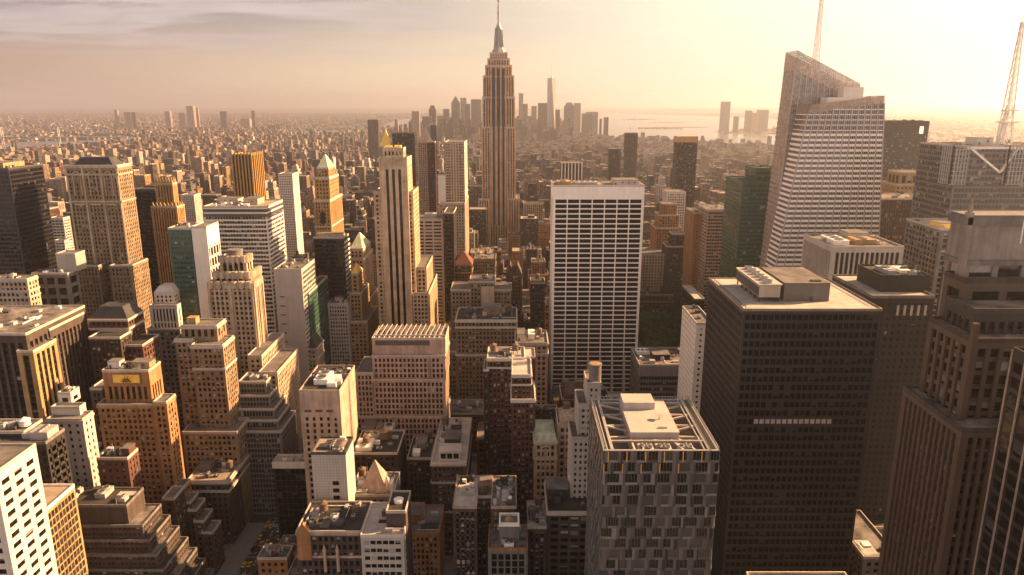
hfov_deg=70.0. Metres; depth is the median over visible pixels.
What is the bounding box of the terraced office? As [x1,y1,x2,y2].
[75,485,214,574]
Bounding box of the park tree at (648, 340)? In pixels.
[643,337,654,346]
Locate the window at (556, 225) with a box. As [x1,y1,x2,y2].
[555,224,565,227]
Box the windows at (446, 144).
[440,144,467,255]
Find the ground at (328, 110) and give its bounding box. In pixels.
[0,107,1023,155]
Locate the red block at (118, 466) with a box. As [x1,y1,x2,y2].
[96,443,142,486]
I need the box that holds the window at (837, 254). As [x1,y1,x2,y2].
[834,253,838,273]
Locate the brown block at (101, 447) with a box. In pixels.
[97,440,106,454]
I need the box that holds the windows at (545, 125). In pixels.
[540,103,546,135]
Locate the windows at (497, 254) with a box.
[497,254,501,276]
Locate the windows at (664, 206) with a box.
[652,206,679,247]
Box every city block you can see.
[221,185,231,194]
[226,187,233,195]
[304,235,313,255]
[308,215,314,234]
[343,167,352,177]
[350,174,359,189]
[356,191,367,200]
[363,197,370,216]
[373,254,377,285]
[412,502,444,574]
[444,320,451,338]
[450,399,483,453]
[469,175,475,184]
[470,245,489,274]
[476,418,484,474]
[499,236,507,251]
[502,256,511,267]
[512,247,522,268]
[522,289,529,306]
[522,307,529,326]
[523,311,529,329]
[544,296,548,329]
[545,185,550,202]
[546,240,549,269]
[547,376,549,403]
[552,385,558,407]
[601,383,609,398]
[608,392,624,398]
[643,221,650,236]
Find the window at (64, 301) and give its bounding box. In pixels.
[61,298,68,304]
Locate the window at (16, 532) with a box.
[11,529,18,538]
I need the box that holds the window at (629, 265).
[628,264,638,266]
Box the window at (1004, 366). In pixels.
[1001,362,1007,370]
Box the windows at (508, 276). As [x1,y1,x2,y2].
[508,276,519,326]
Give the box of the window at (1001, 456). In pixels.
[997,450,1010,466]
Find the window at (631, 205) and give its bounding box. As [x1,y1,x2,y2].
[630,204,640,207]
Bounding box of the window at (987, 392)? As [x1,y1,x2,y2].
[983,389,990,397]
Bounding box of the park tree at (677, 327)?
[674,324,680,333]
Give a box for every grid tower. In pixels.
[327,296,351,364]
[438,140,468,255]
[700,265,882,574]
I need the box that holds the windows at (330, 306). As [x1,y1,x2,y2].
[330,306,349,364]
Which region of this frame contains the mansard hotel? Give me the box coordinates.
[309,333,324,372]
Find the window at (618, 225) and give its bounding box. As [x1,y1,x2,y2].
[617,224,627,227]
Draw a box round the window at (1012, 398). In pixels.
[1007,391,1021,408]
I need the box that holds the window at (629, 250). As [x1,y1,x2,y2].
[628,249,638,252]
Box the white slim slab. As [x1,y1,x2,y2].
[677,304,705,413]
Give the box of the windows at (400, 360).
[358,359,442,454]
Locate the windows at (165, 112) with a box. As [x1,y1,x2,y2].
[165,112,171,127]
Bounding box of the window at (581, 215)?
[580,214,590,217]
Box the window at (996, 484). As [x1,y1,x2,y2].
[992,478,1005,495]
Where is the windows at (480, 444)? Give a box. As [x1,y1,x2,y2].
[479,443,483,472]
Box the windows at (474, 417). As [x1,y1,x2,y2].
[472,417,482,451]
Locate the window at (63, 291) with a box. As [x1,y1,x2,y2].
[59,288,66,294]
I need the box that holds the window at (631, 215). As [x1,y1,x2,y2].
[630,214,640,217]
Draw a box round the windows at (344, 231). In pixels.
[344,231,358,245]
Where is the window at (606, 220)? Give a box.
[605,219,615,222]
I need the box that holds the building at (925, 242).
[902,218,950,315]
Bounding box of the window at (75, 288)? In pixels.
[72,285,77,292]
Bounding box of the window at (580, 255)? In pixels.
[579,254,589,256]
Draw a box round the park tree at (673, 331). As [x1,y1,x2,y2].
[667,328,679,337]
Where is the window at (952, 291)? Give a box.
[948,286,958,294]
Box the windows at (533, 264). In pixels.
[533,264,545,289]
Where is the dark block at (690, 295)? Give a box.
[680,285,704,324]
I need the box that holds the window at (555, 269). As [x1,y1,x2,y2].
[554,268,565,271]
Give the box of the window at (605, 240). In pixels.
[604,239,614,242]
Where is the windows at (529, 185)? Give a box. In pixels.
[527,185,535,200]
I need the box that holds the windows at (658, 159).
[654,157,662,175]
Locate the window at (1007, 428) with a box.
[1002,421,1015,437]
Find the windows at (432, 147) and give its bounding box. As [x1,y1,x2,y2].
[419,143,436,213]
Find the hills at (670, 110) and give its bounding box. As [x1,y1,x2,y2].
[408,108,778,111]
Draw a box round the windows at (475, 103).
[471,102,480,127]
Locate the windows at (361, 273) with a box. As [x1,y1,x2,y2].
[351,273,376,371]
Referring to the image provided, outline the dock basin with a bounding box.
[80,136,138,137]
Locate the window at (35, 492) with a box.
[32,489,38,497]
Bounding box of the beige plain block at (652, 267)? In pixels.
[640,249,664,290]
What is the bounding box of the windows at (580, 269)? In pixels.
[551,228,638,393]
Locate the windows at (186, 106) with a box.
[186,106,196,127]
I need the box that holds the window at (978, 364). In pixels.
[975,362,982,370]
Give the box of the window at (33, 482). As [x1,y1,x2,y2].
[30,479,36,487]
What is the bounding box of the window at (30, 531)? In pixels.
[26,529,32,537]
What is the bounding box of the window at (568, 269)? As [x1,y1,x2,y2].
[567,268,577,271]
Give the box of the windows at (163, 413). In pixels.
[94,392,222,568]
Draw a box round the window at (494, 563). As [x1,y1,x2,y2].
[492,561,496,566]
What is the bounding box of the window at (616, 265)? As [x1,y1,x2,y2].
[615,264,626,266]
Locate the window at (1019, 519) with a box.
[1015,512,1023,528]
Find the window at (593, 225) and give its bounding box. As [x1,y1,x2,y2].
[592,224,602,227]
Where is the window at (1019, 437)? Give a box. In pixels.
[1015,429,1023,444]
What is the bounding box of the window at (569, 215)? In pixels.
[568,214,578,217]
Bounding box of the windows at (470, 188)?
[470,188,481,205]
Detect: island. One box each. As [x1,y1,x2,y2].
[650,122,686,122]
[672,127,708,127]
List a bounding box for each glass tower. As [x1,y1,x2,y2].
[0,160,57,274]
[584,394,719,574]
[697,204,723,312]
[719,165,771,277]
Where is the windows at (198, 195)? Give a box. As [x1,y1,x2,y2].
[182,195,202,221]
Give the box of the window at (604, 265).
[603,264,613,266]
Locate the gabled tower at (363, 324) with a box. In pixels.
[349,263,377,371]
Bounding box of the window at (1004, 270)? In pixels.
[997,265,1019,276]
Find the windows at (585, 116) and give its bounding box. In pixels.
[583,115,591,126]
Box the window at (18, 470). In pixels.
[14,467,21,475]
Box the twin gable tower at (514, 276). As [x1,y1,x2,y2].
[506,260,521,326]
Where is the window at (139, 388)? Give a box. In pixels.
[138,387,141,398]
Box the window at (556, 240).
[555,239,565,242]
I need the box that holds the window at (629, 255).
[628,254,638,256]
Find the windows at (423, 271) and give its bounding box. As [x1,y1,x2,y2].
[378,195,427,325]
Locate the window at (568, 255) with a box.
[567,254,577,256]
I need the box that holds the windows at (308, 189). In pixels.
[307,189,314,206]
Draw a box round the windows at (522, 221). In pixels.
[522,221,536,244]
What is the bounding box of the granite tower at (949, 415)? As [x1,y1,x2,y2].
[877,199,1023,574]
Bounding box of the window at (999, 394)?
[996,389,1003,397]
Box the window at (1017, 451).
[1012,444,1023,461]
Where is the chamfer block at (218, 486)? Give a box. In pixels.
[189,454,252,543]
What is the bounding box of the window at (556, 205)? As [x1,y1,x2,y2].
[555,204,566,207]
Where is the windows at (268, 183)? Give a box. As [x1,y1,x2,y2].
[268,183,278,197]
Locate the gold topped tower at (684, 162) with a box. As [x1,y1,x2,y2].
[671,136,697,231]
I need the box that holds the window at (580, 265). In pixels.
[579,264,589,266]
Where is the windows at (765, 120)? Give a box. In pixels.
[758,110,768,131]
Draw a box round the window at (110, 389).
[109,387,112,398]
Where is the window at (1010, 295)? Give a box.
[1006,292,1023,299]
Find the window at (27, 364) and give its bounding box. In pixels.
[24,362,30,367]
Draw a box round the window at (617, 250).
[616,249,626,252]
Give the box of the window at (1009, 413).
[1005,406,1018,422]
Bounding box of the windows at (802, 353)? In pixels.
[701,285,873,574]
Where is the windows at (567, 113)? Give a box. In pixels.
[565,106,573,126]
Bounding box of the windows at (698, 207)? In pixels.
[698,207,723,311]
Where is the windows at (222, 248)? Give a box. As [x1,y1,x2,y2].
[220,210,285,332]
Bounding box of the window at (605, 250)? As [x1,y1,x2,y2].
[604,249,614,252]
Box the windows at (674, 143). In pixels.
[672,143,696,230]
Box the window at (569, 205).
[568,204,578,207]
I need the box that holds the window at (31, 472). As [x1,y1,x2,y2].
[28,469,34,476]
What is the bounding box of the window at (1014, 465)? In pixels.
[1010,458,1023,476]
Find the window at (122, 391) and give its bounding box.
[121,387,124,398]
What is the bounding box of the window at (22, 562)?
[17,559,24,568]
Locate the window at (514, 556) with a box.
[512,554,516,559]
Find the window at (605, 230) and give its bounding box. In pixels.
[604,229,615,232]
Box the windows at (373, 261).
[373,261,376,285]
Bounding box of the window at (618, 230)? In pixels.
[617,229,627,232]
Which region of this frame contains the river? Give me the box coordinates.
[0,130,381,148]
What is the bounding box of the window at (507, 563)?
[505,561,509,566]
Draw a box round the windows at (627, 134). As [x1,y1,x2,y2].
[625,134,636,177]
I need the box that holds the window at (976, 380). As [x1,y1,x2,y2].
[973,375,980,383]
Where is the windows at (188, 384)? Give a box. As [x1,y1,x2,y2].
[179,341,252,520]
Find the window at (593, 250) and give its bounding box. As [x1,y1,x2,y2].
[591,249,602,252]
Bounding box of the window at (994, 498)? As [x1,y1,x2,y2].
[990,491,1002,509]
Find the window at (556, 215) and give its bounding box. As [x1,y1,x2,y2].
[555,214,566,217]
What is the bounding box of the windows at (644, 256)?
[641,256,664,289]
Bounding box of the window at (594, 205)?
[593,204,603,207]
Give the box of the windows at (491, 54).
[480,54,517,246]
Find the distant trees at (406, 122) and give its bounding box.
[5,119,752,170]
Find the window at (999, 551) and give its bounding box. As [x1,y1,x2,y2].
[994,543,1007,562]
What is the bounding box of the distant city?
[0,112,1023,477]
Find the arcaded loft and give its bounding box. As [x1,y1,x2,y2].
[555,401,573,476]
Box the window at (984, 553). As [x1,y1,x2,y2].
[980,546,992,564]
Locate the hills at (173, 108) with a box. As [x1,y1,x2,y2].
[0,108,377,108]
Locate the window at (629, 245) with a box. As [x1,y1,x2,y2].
[628,244,639,247]
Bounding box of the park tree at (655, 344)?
[650,341,659,346]
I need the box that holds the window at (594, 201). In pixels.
[593,200,603,202]
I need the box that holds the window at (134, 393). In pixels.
[132,387,135,398]
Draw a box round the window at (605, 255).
[604,254,614,256]
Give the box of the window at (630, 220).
[629,219,640,222]
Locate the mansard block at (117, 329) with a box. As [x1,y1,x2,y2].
[87,302,165,392]
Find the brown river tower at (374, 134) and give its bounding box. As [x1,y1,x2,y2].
[367,119,379,159]
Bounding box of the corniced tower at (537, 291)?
[529,273,545,329]
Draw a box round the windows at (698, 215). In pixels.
[693,215,698,286]
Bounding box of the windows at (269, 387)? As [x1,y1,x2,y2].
[241,384,297,511]
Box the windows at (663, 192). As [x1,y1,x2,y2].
[663,192,684,230]
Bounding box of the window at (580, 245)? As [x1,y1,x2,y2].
[579,244,590,247]
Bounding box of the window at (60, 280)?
[58,278,65,283]
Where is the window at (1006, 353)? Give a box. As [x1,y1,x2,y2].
[1003,349,1010,356]
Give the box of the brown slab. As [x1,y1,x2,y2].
[392,133,419,213]
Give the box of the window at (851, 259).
[849,253,853,273]
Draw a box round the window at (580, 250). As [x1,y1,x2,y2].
[579,249,589,252]
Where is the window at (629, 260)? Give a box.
[628,259,638,261]
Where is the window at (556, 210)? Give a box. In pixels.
[555,209,566,212]
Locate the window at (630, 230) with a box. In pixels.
[629,229,639,232]
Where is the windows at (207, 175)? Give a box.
[200,175,209,192]
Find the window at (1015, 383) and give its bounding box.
[1010,376,1023,393]
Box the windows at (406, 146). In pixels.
[393,135,418,191]
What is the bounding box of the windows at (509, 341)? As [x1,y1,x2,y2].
[458,341,513,398]
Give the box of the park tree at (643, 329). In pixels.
[638,327,654,334]
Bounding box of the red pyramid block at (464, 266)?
[455,251,473,281]
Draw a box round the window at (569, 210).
[568,209,578,212]
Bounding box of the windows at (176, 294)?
[157,294,181,444]
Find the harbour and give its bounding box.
[384,114,777,144]
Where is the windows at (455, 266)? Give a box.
[455,266,469,281]
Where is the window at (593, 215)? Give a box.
[592,214,603,217]
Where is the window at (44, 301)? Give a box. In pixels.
[41,298,46,304]
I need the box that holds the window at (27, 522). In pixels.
[24,519,30,527]
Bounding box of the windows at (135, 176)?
[135,176,150,187]
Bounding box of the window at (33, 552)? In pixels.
[29,548,35,557]
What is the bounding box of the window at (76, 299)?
[73,295,79,303]
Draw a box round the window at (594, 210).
[593,209,603,212]
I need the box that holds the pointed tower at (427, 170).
[417,127,437,213]
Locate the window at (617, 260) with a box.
[616,259,626,261]
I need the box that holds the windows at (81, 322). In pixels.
[0,322,90,410]
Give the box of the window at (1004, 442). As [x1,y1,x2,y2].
[1000,435,1013,452]
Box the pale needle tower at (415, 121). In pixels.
[412,111,420,145]
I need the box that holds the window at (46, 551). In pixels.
[42,548,48,556]
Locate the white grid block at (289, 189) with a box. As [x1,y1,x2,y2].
[278,172,303,258]
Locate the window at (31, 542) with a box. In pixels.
[27,538,34,547]
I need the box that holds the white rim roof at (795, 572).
[746,571,846,574]
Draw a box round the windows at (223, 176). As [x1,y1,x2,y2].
[215,176,223,192]
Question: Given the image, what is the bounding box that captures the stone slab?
[299,364,358,504]
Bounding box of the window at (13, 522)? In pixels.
[10,518,16,527]
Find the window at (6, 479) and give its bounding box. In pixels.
[1,476,8,485]
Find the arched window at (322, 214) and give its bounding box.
[320,211,324,223]
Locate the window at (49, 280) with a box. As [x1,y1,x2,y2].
[47,278,54,283]
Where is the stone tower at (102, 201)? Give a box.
[63,156,152,333]
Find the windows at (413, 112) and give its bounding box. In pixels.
[412,112,418,145]
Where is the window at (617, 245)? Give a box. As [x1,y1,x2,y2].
[616,244,626,247]
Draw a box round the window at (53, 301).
[50,298,57,304]
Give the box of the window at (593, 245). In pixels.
[592,244,602,247]
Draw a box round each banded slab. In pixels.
[203,196,286,334]
[313,232,351,300]
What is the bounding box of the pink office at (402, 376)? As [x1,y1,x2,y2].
[355,324,450,489]
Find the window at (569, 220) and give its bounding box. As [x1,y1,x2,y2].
[568,219,578,222]
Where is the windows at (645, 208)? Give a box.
[644,208,654,221]
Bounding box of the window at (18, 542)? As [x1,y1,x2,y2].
[14,539,20,548]
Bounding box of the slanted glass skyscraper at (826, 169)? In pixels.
[759,0,884,268]
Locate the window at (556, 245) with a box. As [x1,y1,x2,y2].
[555,244,565,247]
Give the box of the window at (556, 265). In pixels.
[555,264,565,266]
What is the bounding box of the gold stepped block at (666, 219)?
[650,201,681,248]
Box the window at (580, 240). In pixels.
[579,239,590,242]
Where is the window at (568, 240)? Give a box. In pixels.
[567,239,577,242]
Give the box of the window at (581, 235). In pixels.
[580,234,590,237]
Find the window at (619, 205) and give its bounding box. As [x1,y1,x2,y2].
[618,204,628,207]
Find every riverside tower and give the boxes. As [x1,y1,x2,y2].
[719,101,730,131]
[732,116,738,131]
[744,110,752,131]
[751,113,758,131]
[757,110,768,131]
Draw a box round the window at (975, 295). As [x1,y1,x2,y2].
[971,292,997,299]
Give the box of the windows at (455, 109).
[452,107,457,127]
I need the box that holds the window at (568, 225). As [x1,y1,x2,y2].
[567,224,578,227]
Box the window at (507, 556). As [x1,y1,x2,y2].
[505,554,509,559]
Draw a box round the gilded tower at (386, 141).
[379,127,392,155]
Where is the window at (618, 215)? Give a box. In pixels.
[617,214,627,217]
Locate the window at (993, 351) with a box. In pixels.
[990,349,997,356]
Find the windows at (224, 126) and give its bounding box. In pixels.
[220,112,227,127]
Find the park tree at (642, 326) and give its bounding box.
[638,324,646,336]
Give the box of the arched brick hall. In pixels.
[559,379,582,407]
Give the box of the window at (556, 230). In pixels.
[555,229,565,232]
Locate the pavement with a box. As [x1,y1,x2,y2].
[215,338,642,574]
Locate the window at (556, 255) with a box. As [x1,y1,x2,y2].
[555,254,565,256]
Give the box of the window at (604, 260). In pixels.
[603,259,614,261]
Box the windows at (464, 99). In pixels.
[461,98,465,120]
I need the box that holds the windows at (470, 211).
[470,211,485,244]
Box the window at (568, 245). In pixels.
[567,244,577,247]
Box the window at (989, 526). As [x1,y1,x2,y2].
[985,519,997,537]
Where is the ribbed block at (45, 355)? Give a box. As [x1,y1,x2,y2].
[0,305,96,434]
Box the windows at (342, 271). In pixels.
[317,239,350,299]
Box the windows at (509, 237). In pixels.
[509,237,518,255]
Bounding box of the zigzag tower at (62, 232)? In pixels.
[51,216,74,252]
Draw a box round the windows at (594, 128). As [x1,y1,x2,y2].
[587,112,597,133]
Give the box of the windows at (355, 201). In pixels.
[342,201,356,225]
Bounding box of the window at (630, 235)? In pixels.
[629,234,639,237]
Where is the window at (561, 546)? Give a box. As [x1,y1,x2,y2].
[560,545,567,548]
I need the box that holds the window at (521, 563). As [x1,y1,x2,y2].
[519,561,523,566]
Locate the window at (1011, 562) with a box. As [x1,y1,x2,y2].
[1007,555,1020,574]
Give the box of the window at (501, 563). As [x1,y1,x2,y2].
[499,561,503,566]
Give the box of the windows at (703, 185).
[700,185,708,202]
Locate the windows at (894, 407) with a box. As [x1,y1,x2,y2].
[857,317,901,516]
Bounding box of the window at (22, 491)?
[18,487,24,496]
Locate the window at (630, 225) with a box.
[629,224,639,227]
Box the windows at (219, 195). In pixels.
[203,195,219,205]
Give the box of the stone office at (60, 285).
[31,250,86,304]
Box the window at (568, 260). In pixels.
[567,259,577,261]
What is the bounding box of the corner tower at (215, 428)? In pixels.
[173,315,253,524]
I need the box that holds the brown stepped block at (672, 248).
[662,231,684,313]
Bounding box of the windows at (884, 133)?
[882,133,926,178]
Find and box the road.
[236,456,476,574]
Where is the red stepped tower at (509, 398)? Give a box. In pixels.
[483,343,535,523]
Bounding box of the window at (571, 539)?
[570,538,577,541]
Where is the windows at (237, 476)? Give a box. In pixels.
[230,476,243,538]
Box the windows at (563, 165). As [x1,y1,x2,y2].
[562,164,580,180]
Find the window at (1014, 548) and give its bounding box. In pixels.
[1009,540,1023,560]
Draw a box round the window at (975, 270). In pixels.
[969,265,991,276]
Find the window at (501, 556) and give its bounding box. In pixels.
[498,554,503,559]
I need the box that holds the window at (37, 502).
[33,499,39,507]
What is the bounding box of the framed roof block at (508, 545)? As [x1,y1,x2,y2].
[488,513,527,574]
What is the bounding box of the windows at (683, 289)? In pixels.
[680,289,702,324]
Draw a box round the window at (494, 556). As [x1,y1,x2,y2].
[492,554,496,559]
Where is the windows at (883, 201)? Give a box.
[880,201,910,242]
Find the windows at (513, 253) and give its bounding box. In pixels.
[513,253,520,266]
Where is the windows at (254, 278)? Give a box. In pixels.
[229,278,302,451]
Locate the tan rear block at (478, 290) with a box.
[450,274,510,338]
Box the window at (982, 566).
[978,559,989,574]
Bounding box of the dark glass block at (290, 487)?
[272,454,307,539]
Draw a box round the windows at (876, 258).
[860,253,898,263]
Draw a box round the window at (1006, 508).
[1002,502,1015,520]
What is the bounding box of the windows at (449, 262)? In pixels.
[446,261,453,321]
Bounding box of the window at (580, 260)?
[579,259,589,261]
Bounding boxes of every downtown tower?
[422,116,431,128]
[429,105,435,123]
[443,109,449,120]
[451,96,459,127]
[460,98,466,120]
[465,104,469,132]
[471,99,481,127]
[519,93,522,120]
[523,104,527,122]
[531,106,536,123]
[538,103,546,138]
[555,110,559,127]
[564,102,573,126]
[574,103,580,135]
[581,113,591,133]
[586,112,597,133]
[599,119,601,135]
[603,117,608,135]
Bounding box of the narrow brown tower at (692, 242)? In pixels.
[680,207,701,310]
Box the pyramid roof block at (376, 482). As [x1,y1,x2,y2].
[355,459,399,501]
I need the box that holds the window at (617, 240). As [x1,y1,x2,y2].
[616,239,627,242]
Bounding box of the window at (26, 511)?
[22,509,28,517]
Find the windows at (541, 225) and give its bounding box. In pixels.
[539,225,549,257]
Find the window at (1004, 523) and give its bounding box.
[999,516,1012,534]
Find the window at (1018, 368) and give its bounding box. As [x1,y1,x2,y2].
[1013,361,1022,375]
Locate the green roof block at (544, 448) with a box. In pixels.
[532,419,557,499]
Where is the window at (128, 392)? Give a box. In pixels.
[126,387,130,398]
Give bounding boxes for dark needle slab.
[430,124,437,169]
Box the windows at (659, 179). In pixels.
[656,179,663,202]
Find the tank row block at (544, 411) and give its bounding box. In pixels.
[535,404,556,423]
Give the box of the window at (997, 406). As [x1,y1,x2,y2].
[994,402,1000,410]
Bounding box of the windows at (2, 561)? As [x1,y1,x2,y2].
[0,540,4,563]
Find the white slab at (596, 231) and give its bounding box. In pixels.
[548,178,644,393]
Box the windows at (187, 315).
[181,232,200,321]
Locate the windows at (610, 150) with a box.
[609,150,619,178]
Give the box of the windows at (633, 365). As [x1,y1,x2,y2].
[630,365,677,393]
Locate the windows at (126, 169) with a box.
[68,169,151,333]
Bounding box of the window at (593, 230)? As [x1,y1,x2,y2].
[592,229,602,232]
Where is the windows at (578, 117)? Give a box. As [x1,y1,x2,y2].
[574,103,579,133]
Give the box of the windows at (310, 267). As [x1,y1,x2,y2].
[302,263,330,375]
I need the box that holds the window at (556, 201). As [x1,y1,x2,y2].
[555,200,566,202]
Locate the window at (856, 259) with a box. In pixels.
[854,253,858,273]
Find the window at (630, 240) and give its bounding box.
[629,239,639,242]
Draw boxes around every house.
[257,543,293,574]
[273,542,297,557]
[278,534,296,543]
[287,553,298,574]
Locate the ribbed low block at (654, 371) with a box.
[629,347,679,398]
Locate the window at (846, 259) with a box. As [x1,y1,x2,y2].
[844,253,848,273]
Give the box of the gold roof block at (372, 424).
[361,419,395,431]
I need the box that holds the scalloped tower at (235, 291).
[207,248,303,453]
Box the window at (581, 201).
[580,200,591,202]
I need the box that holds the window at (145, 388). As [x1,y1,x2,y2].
[144,387,147,398]
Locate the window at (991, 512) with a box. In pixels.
[987,505,999,523]
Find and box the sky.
[0,0,1023,107]
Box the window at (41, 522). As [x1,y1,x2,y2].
[37,519,43,526]
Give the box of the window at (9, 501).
[5,497,12,506]
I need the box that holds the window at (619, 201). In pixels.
[618,200,628,202]
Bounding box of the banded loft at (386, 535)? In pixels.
[360,490,413,574]
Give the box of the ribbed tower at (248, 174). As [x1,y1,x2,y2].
[230,151,266,198]
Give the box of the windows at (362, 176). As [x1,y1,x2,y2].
[357,168,365,179]
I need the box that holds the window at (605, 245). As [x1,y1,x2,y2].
[604,244,614,247]
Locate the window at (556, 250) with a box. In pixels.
[555,249,565,252]
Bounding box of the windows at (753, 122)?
[752,113,758,130]
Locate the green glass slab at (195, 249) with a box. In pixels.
[168,220,220,322]
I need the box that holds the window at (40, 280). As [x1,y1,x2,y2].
[38,278,43,283]
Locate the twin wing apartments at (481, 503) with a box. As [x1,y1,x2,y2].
[453,473,516,574]
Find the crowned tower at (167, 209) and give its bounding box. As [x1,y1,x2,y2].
[150,176,185,284]
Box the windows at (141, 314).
[101,314,162,378]
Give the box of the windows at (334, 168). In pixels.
[316,168,338,231]
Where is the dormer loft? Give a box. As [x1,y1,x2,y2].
[430,416,472,555]
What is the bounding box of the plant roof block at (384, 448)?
[354,428,406,489]
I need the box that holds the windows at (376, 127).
[368,120,378,156]
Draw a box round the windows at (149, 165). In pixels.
[149,165,157,182]
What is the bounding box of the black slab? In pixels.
[134,186,159,302]
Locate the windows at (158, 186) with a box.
[154,186,175,283]
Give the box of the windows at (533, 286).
[532,286,542,328]
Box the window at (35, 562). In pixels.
[31,559,37,567]
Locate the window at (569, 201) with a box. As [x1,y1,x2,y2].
[568,200,578,202]
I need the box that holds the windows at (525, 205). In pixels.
[525,205,541,219]
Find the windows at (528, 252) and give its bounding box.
[525,252,535,288]
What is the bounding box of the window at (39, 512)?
[35,509,41,517]
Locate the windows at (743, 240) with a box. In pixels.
[720,169,770,277]
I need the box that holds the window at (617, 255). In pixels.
[616,254,626,256]
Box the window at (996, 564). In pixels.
[992,556,1004,574]
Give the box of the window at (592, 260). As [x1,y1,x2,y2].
[591,259,601,261]
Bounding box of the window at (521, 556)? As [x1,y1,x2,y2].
[519,554,523,559]
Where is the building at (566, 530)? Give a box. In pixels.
[544,475,586,574]
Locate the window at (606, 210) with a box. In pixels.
[605,209,615,212]
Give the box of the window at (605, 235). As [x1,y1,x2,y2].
[604,234,614,237]
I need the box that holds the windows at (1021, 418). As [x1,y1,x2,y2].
[976,393,1023,574]
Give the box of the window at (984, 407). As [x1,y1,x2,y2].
[981,402,988,410]
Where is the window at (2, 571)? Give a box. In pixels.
[0,569,6,573]
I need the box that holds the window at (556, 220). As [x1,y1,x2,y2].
[555,219,565,222]
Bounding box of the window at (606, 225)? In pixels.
[604,224,615,227]
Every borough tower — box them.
[114,110,120,128]
[124,112,132,127]
[131,112,137,127]
[164,111,172,128]
[178,113,185,128]
[186,106,196,127]
[196,107,200,126]
[220,111,228,128]
[240,119,251,128]
[251,110,255,128]
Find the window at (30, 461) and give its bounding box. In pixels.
[26,458,32,466]
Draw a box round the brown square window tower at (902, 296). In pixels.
[832,264,934,534]
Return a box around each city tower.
[42,162,50,178]
[49,178,59,188]
[49,201,65,215]
[49,206,59,215]
[50,165,61,177]
[56,161,64,173]
[60,176,67,203]
[62,156,73,164]
[63,202,76,249]
[132,169,139,187]
[134,172,150,187]
[149,163,158,182]
[160,173,171,180]
[172,168,182,182]
[177,180,185,193]
[181,193,202,221]
[195,155,204,172]
[199,172,209,193]
[201,190,220,205]
[203,161,211,171]
[208,173,220,190]
[210,161,218,172]
[214,175,224,192]
[222,164,230,180]
[263,159,270,172]
[266,179,278,198]
[272,161,278,181]
[278,162,286,172]
[291,164,300,173]
[292,250,304,257]
[299,172,309,191]
[301,206,311,231]
[306,186,314,207]
[312,159,321,176]
[340,172,346,193]
[342,194,357,204]
[342,197,356,225]
[343,213,349,223]
[344,224,364,245]
[346,158,354,169]
[354,219,366,233]
[357,166,365,182]
[357,205,366,223]
[364,158,370,167]
[365,168,373,185]
[371,217,375,253]
[469,185,481,206]
[469,207,486,244]
[469,228,474,255]
[472,161,476,174]
[474,250,496,281]
[493,246,502,277]
[508,230,519,255]
[520,214,537,249]
[523,201,542,219]
[523,243,538,288]
[524,173,532,199]
[526,182,538,200]
[528,254,547,294]
[530,194,546,200]
[538,178,543,195]
[538,198,548,217]
[538,218,549,258]
[545,159,549,173]
[546,165,552,178]
[552,167,559,180]
[582,166,589,179]
[587,159,594,175]
[643,203,655,223]
[647,151,653,174]
[647,175,654,190]
[654,155,662,175]
[655,175,665,202]
[659,166,669,187]
[694,186,700,201]
[699,180,709,203]
[707,190,718,203]
[715,191,724,203]
[717,168,727,183]
[737,160,745,170]
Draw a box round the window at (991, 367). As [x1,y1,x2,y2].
[988,362,995,370]
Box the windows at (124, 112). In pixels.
[124,112,132,127]
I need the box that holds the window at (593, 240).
[592,239,602,242]
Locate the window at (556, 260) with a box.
[555,259,565,261]
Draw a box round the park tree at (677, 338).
[672,334,680,345]
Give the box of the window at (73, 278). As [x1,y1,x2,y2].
[70,275,76,282]
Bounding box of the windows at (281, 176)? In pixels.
[280,176,303,256]
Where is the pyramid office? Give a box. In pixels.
[349,232,377,315]
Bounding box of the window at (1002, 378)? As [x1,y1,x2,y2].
[998,375,1005,383]
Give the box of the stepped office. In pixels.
[238,372,298,512]
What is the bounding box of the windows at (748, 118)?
[744,115,751,131]
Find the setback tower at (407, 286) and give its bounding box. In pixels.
[373,145,437,325]
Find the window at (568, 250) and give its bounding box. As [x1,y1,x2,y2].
[567,249,577,252]
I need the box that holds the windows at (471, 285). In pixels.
[471,285,508,306]
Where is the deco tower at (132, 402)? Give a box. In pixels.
[90,358,224,573]
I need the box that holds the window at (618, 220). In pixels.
[617,219,627,222]
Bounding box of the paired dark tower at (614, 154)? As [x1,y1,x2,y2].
[607,148,620,180]
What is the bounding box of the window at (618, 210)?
[617,209,628,212]
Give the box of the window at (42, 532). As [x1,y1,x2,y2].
[39,528,44,537]
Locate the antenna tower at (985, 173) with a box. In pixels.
[910,14,1023,217]
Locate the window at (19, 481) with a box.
[16,477,23,485]
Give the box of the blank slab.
[273,258,330,386]
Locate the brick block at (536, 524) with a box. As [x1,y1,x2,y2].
[527,495,546,574]
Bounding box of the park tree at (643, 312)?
[639,310,648,319]
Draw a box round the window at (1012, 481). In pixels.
[1007,473,1020,491]
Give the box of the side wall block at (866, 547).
[848,510,881,574]
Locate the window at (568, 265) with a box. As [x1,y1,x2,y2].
[567,264,577,266]
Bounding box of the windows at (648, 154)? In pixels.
[647,154,652,174]
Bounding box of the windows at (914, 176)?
[882,176,914,192]
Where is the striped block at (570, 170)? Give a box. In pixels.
[560,161,582,180]
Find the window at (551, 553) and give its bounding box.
[550,552,557,555]
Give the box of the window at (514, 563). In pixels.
[512,561,516,566]
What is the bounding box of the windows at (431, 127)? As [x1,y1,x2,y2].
[431,127,436,167]
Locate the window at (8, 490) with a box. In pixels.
[3,486,10,495]
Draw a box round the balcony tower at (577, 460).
[567,361,601,497]
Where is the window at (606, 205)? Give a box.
[605,204,615,207]

